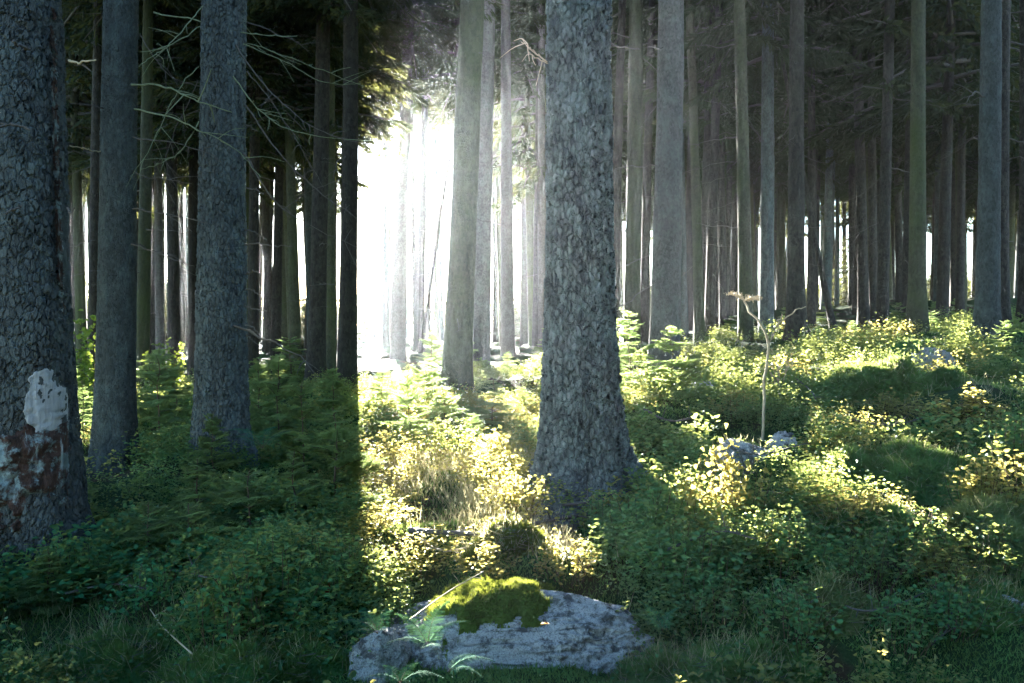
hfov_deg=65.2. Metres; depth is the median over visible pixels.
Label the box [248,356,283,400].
spruce sapling
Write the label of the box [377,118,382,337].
spruce tree
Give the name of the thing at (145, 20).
spruce tree
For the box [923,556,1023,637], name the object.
moss mound
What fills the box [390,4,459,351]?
spruce tree
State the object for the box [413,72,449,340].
spruce tree
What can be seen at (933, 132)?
spruce tree
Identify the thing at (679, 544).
fallen stick
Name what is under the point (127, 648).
grass
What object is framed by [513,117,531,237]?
spruce tree
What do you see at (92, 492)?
spruce sapling
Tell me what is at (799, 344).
spruce sapling
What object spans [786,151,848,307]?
spruce tree
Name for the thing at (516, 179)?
spruce tree
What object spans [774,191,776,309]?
spruce tree
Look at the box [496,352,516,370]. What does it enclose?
spruce sapling
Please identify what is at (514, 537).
moss mound
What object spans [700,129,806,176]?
spruce tree
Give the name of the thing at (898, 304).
spruce sapling
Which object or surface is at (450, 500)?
dry grass
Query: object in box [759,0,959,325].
spruce tree
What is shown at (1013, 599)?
stone
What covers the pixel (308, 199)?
spruce tree
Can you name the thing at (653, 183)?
spruce tree
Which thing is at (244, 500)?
spruce sapling
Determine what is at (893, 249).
spruce tree
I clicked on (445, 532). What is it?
fallen stick
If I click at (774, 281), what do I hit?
spruce tree
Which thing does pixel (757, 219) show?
spruce tree
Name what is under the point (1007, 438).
bilberry bush
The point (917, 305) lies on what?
spruce tree
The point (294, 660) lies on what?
grass
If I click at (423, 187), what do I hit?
spruce tree
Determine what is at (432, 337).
spruce sapling
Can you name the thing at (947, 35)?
spruce tree
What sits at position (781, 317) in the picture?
spruce sapling
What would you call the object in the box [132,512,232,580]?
bilberry bush
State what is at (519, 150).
spruce tree
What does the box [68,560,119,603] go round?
spruce sapling
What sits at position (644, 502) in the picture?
bilberry bush
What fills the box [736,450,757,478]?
dry shrub
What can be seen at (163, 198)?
spruce tree
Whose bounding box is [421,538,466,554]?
fallen stick
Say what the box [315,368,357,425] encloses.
spruce sapling
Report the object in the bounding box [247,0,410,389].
spruce tree
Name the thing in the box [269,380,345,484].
spruce sapling
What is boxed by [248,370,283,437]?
spruce sapling
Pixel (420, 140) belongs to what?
spruce tree
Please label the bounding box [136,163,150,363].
spruce tree
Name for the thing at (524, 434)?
spruce sapling
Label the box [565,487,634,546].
bilberry bush
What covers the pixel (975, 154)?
spruce tree
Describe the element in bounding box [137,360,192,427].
spruce sapling
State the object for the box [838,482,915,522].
bilberry bush
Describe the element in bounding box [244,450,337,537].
spruce sapling
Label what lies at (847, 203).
spruce tree
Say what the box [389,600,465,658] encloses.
fern
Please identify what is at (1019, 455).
bilberry bush
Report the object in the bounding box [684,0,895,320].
spruce tree
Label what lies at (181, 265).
spruce tree
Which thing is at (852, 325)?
spruce sapling
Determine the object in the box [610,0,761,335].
spruce tree
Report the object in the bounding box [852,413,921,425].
fallen stick
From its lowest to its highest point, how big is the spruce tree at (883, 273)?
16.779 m
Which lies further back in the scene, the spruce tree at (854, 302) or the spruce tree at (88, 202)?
the spruce tree at (88, 202)
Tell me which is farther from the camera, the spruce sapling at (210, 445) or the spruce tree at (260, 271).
the spruce tree at (260, 271)
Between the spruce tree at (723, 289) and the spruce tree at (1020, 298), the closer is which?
the spruce tree at (1020, 298)
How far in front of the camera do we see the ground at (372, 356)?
4.53 m
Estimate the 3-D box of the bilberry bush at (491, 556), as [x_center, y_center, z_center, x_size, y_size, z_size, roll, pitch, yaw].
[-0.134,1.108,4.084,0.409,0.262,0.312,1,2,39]
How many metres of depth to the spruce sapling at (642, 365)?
8.81 m
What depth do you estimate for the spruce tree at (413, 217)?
29.81 m
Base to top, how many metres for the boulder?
0.516 m
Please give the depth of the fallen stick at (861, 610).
3.39 m
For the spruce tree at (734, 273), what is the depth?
27.89 m
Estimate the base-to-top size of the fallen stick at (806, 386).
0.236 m
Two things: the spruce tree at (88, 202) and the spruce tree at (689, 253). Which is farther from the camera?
the spruce tree at (88, 202)
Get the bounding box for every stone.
[348,626,412,682]
[712,433,770,469]
[766,431,796,450]
[875,337,958,370]
[1002,594,1023,613]
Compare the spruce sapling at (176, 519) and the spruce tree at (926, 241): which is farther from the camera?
the spruce tree at (926, 241)
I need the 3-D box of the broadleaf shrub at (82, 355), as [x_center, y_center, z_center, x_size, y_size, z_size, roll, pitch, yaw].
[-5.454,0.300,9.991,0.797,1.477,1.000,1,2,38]
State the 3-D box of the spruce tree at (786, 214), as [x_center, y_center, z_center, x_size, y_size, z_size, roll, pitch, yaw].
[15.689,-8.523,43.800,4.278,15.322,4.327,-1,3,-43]
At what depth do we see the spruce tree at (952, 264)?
22.20 m
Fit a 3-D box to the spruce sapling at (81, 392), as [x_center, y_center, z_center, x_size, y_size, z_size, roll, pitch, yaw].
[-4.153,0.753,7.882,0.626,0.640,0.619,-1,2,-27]
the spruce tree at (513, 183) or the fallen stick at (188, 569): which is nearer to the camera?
the fallen stick at (188, 569)
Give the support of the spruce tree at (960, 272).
on the ground at (372, 356)
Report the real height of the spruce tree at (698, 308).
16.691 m
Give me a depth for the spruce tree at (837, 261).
35.81 m
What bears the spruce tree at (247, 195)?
on the ground at (372, 356)
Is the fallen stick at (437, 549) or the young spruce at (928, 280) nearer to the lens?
the fallen stick at (437, 549)
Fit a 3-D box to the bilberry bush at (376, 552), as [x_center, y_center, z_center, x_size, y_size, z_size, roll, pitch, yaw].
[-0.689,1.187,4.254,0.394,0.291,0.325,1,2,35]
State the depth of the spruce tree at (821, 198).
41.76 m
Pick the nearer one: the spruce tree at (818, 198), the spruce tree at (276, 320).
the spruce tree at (276, 320)
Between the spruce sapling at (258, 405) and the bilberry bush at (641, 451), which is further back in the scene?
the spruce sapling at (258, 405)
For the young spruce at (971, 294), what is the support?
on the ground at (372, 356)
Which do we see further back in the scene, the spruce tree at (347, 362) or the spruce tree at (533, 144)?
the spruce tree at (533, 144)
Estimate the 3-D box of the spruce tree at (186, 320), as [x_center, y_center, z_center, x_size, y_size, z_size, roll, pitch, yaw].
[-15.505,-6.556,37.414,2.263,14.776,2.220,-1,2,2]
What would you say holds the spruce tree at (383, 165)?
on the ground at (372, 356)
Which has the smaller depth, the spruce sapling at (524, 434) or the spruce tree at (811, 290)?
the spruce sapling at (524, 434)
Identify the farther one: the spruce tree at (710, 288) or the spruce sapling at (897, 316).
the spruce tree at (710, 288)
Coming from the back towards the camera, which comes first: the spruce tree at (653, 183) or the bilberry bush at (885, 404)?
the spruce tree at (653, 183)
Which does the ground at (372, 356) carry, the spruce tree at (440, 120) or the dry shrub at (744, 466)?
the spruce tree at (440, 120)
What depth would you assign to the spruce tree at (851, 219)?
26.87 m
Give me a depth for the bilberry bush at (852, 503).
4.29 m
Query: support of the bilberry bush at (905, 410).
on the ground at (372, 356)
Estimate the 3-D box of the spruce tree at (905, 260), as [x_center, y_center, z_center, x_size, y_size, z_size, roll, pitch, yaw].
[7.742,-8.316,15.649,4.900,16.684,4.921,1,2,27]
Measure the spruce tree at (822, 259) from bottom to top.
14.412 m
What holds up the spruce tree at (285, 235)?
on the ground at (372, 356)
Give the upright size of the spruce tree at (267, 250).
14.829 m
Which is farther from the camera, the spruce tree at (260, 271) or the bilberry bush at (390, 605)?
the spruce tree at (260, 271)
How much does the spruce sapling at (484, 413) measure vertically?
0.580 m
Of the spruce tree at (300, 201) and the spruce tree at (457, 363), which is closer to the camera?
the spruce tree at (457, 363)
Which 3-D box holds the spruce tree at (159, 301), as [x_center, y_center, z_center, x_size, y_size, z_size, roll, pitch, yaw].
[-7.757,-6.663,17.517,4.407,15.777,4.277,0,2,0]
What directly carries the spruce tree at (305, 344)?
on the ground at (372, 356)
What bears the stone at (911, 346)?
on the ground at (372, 356)
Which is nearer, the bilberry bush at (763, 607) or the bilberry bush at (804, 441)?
the bilberry bush at (763, 607)
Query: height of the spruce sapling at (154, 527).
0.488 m
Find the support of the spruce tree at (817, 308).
on the ground at (372, 356)
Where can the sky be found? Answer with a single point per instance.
(445, 144)
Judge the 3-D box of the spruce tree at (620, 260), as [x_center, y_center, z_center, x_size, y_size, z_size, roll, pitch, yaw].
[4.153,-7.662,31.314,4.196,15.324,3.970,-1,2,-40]
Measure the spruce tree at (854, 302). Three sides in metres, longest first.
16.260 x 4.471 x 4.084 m
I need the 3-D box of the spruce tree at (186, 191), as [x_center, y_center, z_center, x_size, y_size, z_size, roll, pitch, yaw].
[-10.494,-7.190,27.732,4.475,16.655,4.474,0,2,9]
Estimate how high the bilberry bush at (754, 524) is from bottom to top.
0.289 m
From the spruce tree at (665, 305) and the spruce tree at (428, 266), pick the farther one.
the spruce tree at (428, 266)
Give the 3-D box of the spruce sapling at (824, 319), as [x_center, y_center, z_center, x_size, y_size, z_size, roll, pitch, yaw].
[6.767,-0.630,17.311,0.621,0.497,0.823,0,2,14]
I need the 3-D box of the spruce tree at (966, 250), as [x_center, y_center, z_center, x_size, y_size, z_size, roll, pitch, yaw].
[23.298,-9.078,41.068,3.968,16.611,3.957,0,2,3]
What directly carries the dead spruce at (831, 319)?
on the ground at (372, 356)
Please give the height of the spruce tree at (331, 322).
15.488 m
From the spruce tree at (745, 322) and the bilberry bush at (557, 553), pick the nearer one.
the bilberry bush at (557, 553)
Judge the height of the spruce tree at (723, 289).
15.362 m
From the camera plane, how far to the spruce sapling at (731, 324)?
14.89 m
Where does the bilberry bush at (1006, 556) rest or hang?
on the ground at (372, 356)
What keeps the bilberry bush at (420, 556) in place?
on the ground at (372, 356)
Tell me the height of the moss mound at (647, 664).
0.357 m
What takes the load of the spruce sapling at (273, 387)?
on the ground at (372, 356)
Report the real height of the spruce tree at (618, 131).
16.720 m
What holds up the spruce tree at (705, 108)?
on the ground at (372, 356)
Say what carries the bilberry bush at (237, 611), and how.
on the ground at (372, 356)
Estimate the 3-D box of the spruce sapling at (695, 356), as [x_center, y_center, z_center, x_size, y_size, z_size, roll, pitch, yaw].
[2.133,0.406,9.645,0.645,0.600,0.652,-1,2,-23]
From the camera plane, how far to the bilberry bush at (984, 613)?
3.37 m
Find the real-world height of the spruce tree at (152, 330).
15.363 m
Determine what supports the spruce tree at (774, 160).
on the ground at (372, 356)
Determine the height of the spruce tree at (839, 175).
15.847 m
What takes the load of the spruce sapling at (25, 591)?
on the ground at (372, 356)
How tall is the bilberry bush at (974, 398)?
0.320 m
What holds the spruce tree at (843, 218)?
on the ground at (372, 356)
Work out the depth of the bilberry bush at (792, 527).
3.83 m
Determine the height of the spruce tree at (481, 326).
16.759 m
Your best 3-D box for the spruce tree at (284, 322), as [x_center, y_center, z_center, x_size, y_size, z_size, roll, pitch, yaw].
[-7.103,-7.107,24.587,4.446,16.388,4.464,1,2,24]
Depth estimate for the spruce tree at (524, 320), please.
28.84 m
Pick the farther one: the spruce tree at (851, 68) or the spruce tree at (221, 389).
the spruce tree at (851, 68)
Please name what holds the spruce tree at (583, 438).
on the ground at (372, 356)
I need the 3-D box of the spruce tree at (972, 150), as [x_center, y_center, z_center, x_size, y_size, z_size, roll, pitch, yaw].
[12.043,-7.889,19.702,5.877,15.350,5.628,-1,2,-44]
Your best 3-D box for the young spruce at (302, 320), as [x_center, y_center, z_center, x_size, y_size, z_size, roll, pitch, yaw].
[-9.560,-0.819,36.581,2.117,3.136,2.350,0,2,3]
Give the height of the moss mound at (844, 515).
0.386 m
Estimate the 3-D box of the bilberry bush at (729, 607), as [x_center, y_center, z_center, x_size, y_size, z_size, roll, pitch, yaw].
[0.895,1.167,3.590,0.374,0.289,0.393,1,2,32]
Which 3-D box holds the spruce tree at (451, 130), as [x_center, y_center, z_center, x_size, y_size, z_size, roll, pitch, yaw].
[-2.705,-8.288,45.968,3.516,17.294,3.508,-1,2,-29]
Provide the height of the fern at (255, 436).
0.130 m
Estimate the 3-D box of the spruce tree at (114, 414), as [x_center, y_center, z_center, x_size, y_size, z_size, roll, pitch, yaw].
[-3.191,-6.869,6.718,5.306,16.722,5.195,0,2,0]
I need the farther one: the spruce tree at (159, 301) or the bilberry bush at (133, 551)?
the spruce tree at (159, 301)
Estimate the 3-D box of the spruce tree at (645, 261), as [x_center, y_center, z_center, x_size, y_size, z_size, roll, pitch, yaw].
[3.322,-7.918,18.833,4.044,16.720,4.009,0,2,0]
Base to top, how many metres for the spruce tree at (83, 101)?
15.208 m
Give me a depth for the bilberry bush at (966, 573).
3.70 m
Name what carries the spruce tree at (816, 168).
on the ground at (372, 356)
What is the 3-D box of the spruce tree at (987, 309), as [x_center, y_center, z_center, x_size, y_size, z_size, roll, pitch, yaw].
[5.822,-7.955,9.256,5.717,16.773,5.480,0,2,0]
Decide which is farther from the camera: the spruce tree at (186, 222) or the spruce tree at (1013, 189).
the spruce tree at (186, 222)
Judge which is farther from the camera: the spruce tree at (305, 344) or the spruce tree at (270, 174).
the spruce tree at (305, 344)
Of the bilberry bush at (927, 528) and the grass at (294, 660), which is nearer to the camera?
the grass at (294, 660)
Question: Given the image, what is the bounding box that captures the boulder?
[358,576,654,675]
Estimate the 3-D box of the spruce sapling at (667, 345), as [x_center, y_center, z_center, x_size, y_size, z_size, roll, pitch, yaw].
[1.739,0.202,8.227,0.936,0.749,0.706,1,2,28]
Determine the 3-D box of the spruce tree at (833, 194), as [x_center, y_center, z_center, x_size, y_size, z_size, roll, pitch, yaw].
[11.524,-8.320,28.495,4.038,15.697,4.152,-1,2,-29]
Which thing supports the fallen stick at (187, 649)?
on the bilberry cover
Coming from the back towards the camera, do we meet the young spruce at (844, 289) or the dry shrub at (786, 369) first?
the young spruce at (844, 289)
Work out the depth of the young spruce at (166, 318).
36.61 m
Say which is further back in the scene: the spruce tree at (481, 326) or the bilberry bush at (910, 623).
the spruce tree at (481, 326)
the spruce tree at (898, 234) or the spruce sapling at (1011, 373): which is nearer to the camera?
the spruce sapling at (1011, 373)
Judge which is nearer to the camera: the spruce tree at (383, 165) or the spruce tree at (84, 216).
the spruce tree at (383, 165)
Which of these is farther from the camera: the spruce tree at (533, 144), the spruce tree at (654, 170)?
the spruce tree at (533, 144)
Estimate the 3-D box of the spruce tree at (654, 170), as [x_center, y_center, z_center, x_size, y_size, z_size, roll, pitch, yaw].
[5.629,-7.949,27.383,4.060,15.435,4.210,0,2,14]
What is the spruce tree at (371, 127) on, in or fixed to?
on the ground at (372, 356)
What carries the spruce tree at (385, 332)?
on the ground at (372, 356)
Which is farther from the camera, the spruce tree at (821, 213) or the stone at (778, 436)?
the spruce tree at (821, 213)
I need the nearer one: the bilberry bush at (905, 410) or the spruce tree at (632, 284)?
the bilberry bush at (905, 410)
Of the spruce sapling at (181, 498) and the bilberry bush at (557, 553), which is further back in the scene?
the spruce sapling at (181, 498)
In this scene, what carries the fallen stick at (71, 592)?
on the bilberry cover
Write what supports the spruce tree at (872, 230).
on the ground at (372, 356)
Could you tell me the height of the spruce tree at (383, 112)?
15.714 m
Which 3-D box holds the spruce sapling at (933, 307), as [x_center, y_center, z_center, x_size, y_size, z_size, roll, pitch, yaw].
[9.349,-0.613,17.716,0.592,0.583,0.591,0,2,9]
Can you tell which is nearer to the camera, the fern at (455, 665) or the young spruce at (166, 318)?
the fern at (455, 665)
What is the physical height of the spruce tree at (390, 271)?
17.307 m
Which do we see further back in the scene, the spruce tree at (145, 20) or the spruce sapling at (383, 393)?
the spruce tree at (145, 20)
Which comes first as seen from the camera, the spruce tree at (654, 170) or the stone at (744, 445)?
the stone at (744, 445)
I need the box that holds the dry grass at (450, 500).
[0,332,1022,682]
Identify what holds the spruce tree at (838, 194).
on the ground at (372, 356)
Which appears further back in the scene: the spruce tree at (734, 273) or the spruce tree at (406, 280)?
the spruce tree at (406, 280)
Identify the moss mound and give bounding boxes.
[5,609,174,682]
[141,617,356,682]
[450,509,552,571]
[603,632,697,682]
[656,619,853,682]
[766,559,890,642]
[788,431,997,506]
[799,354,993,405]
[801,492,938,558]
[923,487,1023,579]
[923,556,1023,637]
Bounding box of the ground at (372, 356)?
[0,298,1023,682]
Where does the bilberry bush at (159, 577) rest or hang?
on the ground at (372, 356)
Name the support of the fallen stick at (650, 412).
on the ground at (372, 356)
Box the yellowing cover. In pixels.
[0,316,1023,682]
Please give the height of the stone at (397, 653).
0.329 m
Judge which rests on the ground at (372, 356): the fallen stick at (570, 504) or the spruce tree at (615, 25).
the spruce tree at (615, 25)
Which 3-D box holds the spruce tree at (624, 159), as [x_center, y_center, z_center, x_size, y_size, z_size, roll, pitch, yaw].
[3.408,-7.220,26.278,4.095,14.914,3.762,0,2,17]
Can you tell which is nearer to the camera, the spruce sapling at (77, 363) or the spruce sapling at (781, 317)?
the spruce sapling at (77, 363)
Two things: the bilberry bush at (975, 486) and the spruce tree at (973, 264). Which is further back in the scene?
the spruce tree at (973, 264)
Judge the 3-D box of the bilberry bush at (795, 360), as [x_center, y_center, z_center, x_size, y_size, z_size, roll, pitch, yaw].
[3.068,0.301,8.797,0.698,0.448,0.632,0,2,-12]
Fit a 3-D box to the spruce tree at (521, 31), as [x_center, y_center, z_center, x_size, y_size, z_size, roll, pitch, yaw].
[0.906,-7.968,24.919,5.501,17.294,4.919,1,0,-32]
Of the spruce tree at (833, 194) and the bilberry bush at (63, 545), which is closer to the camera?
the bilberry bush at (63, 545)
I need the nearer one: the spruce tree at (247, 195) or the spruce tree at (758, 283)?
the spruce tree at (247, 195)
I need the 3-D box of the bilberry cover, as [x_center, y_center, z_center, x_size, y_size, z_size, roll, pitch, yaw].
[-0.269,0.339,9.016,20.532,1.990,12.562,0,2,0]
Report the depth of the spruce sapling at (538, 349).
18.67 m
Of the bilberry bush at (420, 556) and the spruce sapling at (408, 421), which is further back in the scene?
the spruce sapling at (408, 421)
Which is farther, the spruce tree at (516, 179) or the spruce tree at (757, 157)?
the spruce tree at (516, 179)
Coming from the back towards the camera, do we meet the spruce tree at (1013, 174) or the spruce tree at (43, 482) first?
the spruce tree at (1013, 174)
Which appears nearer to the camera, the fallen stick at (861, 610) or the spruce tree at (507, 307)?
the fallen stick at (861, 610)
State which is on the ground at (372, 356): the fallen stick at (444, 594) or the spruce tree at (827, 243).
the spruce tree at (827, 243)
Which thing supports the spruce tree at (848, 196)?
on the ground at (372, 356)
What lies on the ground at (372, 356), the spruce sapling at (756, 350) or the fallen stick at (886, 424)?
the spruce sapling at (756, 350)
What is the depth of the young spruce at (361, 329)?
40.25 m
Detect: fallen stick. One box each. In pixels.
[64,567,160,595]
[144,548,206,577]
[150,604,192,653]
[408,510,595,535]
[409,571,490,620]
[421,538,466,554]
[562,476,631,506]
[643,405,710,421]
[667,508,755,550]
[716,441,806,454]
[794,366,819,400]
[844,585,934,616]
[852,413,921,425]
[931,601,969,644]
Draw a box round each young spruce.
[85,273,87,328]
[165,285,187,346]
[300,289,305,347]
[337,290,369,342]
[498,268,520,336]
[819,232,847,306]
[927,265,930,299]
[967,265,971,297]
[967,285,974,299]
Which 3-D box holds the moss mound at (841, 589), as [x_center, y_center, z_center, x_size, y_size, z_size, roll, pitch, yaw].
[1.426,1.137,3.569,0.608,0.355,0.489,0,2,-13]
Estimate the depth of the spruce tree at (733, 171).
26.73 m
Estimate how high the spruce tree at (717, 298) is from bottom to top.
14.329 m
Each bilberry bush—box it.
[14,531,119,597]
[98,551,194,626]
[108,542,161,576]
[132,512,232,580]
[158,562,281,650]
[201,530,331,640]
[271,517,388,601]
[353,593,427,635]
[356,538,416,596]
[391,534,456,581]
[413,415,479,461]
[450,534,522,579]
[474,455,550,520]
[525,475,577,503]
[528,528,601,587]
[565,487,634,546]
[598,478,697,545]
[630,440,649,464]
[631,516,761,604]
[667,570,755,639]
[673,423,781,543]
[700,383,769,420]
[720,508,797,563]
[731,503,839,582]
[742,572,847,653]
[763,349,828,376]
[797,431,864,456]
[804,483,891,541]
[813,525,926,596]
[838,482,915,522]
[854,387,926,420]
[856,584,951,663]
[867,503,964,567]
[874,483,925,516]
[887,392,972,424]
[896,530,964,586]
[902,540,992,589]
[902,566,1004,642]
[925,382,1019,425]
[938,443,1023,505]
[945,510,1023,581]
[956,409,1023,475]
[967,448,1023,500]
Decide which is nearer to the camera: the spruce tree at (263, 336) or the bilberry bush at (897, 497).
the bilberry bush at (897, 497)
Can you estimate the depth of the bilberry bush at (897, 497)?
4.43 m
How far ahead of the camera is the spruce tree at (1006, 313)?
11.04 m
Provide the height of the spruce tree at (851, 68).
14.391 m
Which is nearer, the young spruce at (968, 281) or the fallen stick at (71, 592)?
the fallen stick at (71, 592)
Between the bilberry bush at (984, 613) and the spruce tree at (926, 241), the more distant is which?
the spruce tree at (926, 241)
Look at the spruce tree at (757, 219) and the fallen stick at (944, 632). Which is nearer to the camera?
the fallen stick at (944, 632)
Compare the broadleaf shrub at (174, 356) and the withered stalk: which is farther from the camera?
the broadleaf shrub at (174, 356)
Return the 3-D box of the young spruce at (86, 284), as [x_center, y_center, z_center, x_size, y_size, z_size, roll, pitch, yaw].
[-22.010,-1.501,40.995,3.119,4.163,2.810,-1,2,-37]
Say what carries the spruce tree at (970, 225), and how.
on the ground at (372, 356)
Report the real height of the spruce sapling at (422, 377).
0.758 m
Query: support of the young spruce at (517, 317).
on the ground at (372, 356)
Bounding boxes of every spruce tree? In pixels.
[0,0,96,580]
[62,0,258,378]
[62,0,279,376]
[62,2,188,381]
[65,23,188,371]
[65,58,90,147]
[66,0,287,390]
[66,61,188,363]
[67,88,81,346]
[69,0,283,477]
[69,10,296,375]
[82,197,86,279]
[86,145,89,274]
[126,0,385,466]
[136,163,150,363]
[137,0,369,377]
[137,0,439,381]
[139,0,415,378]
[139,134,274,211]
[151,175,153,277]
[153,7,273,316]
[162,165,274,194]
[162,175,164,322]
[178,177,185,353]
[184,232,187,347]
[185,168,188,300]
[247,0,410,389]
[249,30,401,333]
[249,153,360,360]
[259,193,262,344]
[260,161,340,283]
[261,161,272,354]
[261,164,274,351]
[269,152,303,261]
[283,39,378,357]
[292,0,503,393]
[296,143,362,217]
[303,303,306,352]
[326,8,336,381]
[335,7,424,334]
[336,230,337,350]
[357,0,459,360]
[362,5,443,347]
[372,7,499,351]
[372,33,383,191]
[375,104,399,337]
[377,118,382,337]
[378,31,416,326]
[388,0,535,124]
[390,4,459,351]
[393,114,420,337]
[411,2,546,346]
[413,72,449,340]
[413,99,443,339]
[413,111,453,340]
[413,115,418,212]
[415,126,430,157]
[427,101,445,256]
[428,0,524,371]
[428,0,525,404]
[437,105,454,138]
[456,0,614,346]
[492,0,546,345]
[492,105,500,342]
[495,0,546,346]
[495,31,528,346]
[498,0,544,357]
[499,57,534,222]
[500,0,668,534]
[500,120,520,203]
[513,73,546,180]
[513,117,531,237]
[610,0,686,236]
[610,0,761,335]
[611,0,656,363]
[611,0,836,327]
[611,5,654,191]
[612,0,655,347]
[613,2,655,168]
[614,0,683,374]
[616,23,628,327]
[620,224,623,316]
[621,0,654,341]
[621,185,653,225]
[621,185,653,235]
[622,143,701,220]
[624,0,757,331]
[625,0,788,328]
[627,99,726,184]
[643,0,735,345]
[646,55,760,221]
[682,0,762,340]
[682,0,787,339]
[683,0,872,336]
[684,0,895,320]
[684,87,881,313]
[684,138,776,315]
[685,149,806,311]
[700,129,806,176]
[715,135,724,326]
[725,178,787,218]
[727,0,906,326]
[730,180,737,315]
[731,204,787,311]
[732,153,845,310]
[749,47,931,311]
[750,149,844,310]
[754,210,756,294]
[755,87,815,325]
[755,154,848,198]
[758,257,759,308]
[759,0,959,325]
[759,192,824,226]
[759,204,807,280]
[761,0,978,320]
[767,0,858,341]
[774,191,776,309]
[774,264,774,308]
[782,0,1019,325]
[784,145,926,305]
[785,181,824,237]
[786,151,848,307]
[804,0,1015,319]
[804,38,956,235]
[804,153,876,300]
[816,149,854,195]
[818,0,1018,318]
[818,44,940,308]
[820,156,933,298]
[820,158,848,308]
[820,175,848,306]
[820,176,848,299]
[821,168,839,306]
[822,0,944,335]
[824,63,865,314]
[834,201,848,222]
[840,191,930,231]
[842,200,846,305]
[851,96,880,250]
[855,180,855,226]
[878,0,942,337]
[891,144,978,299]
[891,179,903,299]
[892,5,1018,178]
[893,130,1015,303]
[902,158,974,219]
[903,204,974,236]
[904,6,1019,318]
[926,209,926,267]
[932,0,1006,353]
[945,0,1017,306]
[946,0,1023,329]
[965,150,1018,297]
[965,157,1017,278]
[965,205,966,283]
[966,142,1018,163]
[967,207,975,297]
[968,179,1018,211]
[968,217,1016,291]
[975,0,1023,330]
[1009,139,1018,185]
[1013,206,1018,297]
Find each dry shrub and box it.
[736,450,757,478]
[760,349,797,396]
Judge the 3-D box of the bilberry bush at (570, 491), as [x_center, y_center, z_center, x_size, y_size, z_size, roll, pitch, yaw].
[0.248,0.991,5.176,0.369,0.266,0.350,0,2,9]
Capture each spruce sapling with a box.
[0,547,80,618]
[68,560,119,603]
[76,353,85,374]
[77,386,93,442]
[83,500,196,580]
[86,471,104,507]
[89,347,191,449]
[119,500,244,582]
[136,357,178,392]
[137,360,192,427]
[143,457,230,529]
[173,413,243,487]
[196,469,306,578]
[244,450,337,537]
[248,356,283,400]
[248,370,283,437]
[249,353,315,462]
[259,336,327,383]
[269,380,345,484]
[277,407,410,515]
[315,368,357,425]
[361,365,411,410]
[377,370,442,440]
[385,382,398,391]
[408,357,452,413]
[414,329,442,368]
[426,386,475,437]
[453,413,488,451]
[455,379,520,427]
[473,343,507,380]
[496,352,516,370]
[505,386,536,420]
[515,430,533,452]
[533,328,543,357]
[616,307,675,393]
[618,348,656,410]
[630,361,663,399]
[630,403,649,420]
[639,325,720,397]
[674,350,709,383]
[712,316,736,339]
[745,342,762,356]
[747,347,761,357]
[774,307,785,323]
[787,341,810,361]
[816,301,841,323]
[846,321,858,335]
[882,310,910,336]
[889,302,905,328]
[891,332,906,341]
[928,301,935,317]
[928,311,941,330]
[949,298,954,314]
[985,319,1023,358]
[1006,361,1023,381]
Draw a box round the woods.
[86,271,970,329]
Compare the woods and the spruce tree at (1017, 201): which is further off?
the woods
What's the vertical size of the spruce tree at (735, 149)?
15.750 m
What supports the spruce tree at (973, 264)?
on the ground at (372, 356)
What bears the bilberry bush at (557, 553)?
on the ground at (372, 356)
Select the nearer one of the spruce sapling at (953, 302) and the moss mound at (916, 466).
the moss mound at (916, 466)
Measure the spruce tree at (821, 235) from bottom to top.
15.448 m
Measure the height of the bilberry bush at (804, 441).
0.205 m
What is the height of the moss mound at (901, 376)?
0.534 m
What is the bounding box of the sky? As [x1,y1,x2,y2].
[86,96,972,325]
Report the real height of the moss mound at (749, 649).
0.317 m
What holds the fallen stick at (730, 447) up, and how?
on the stone at (744, 445)
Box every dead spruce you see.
[409,108,454,352]
[724,5,837,330]
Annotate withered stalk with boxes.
[725,291,805,440]
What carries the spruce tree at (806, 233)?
on the ground at (372, 356)
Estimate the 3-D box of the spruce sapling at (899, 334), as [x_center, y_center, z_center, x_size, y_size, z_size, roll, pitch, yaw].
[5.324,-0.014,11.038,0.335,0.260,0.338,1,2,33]
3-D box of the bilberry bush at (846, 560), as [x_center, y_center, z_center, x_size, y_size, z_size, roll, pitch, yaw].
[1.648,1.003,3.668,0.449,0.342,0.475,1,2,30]
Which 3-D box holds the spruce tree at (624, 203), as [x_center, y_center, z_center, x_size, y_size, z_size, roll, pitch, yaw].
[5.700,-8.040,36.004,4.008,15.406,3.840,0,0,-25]
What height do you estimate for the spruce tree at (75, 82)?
15.348 m
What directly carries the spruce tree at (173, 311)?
on the ground at (372, 356)
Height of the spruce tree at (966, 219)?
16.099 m
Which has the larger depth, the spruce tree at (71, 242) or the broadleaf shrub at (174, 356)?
the spruce tree at (71, 242)
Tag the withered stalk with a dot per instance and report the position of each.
(756, 297)
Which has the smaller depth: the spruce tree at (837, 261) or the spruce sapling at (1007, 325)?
the spruce sapling at (1007, 325)
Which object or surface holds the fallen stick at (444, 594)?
on the boulder
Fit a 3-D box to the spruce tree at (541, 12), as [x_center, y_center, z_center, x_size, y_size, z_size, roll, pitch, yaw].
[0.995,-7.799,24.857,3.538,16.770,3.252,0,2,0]
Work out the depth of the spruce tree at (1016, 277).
36.46 m
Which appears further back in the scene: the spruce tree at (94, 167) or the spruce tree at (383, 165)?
the spruce tree at (383, 165)
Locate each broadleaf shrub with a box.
[73,309,95,415]
[141,337,185,389]
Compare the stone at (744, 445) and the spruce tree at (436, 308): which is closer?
the stone at (744, 445)
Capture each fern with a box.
[216,427,303,447]
[334,610,392,641]
[366,662,443,682]
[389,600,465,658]
[448,654,494,675]
[627,600,678,630]
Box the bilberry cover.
[0,303,1023,682]
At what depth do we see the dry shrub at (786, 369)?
7.59 m

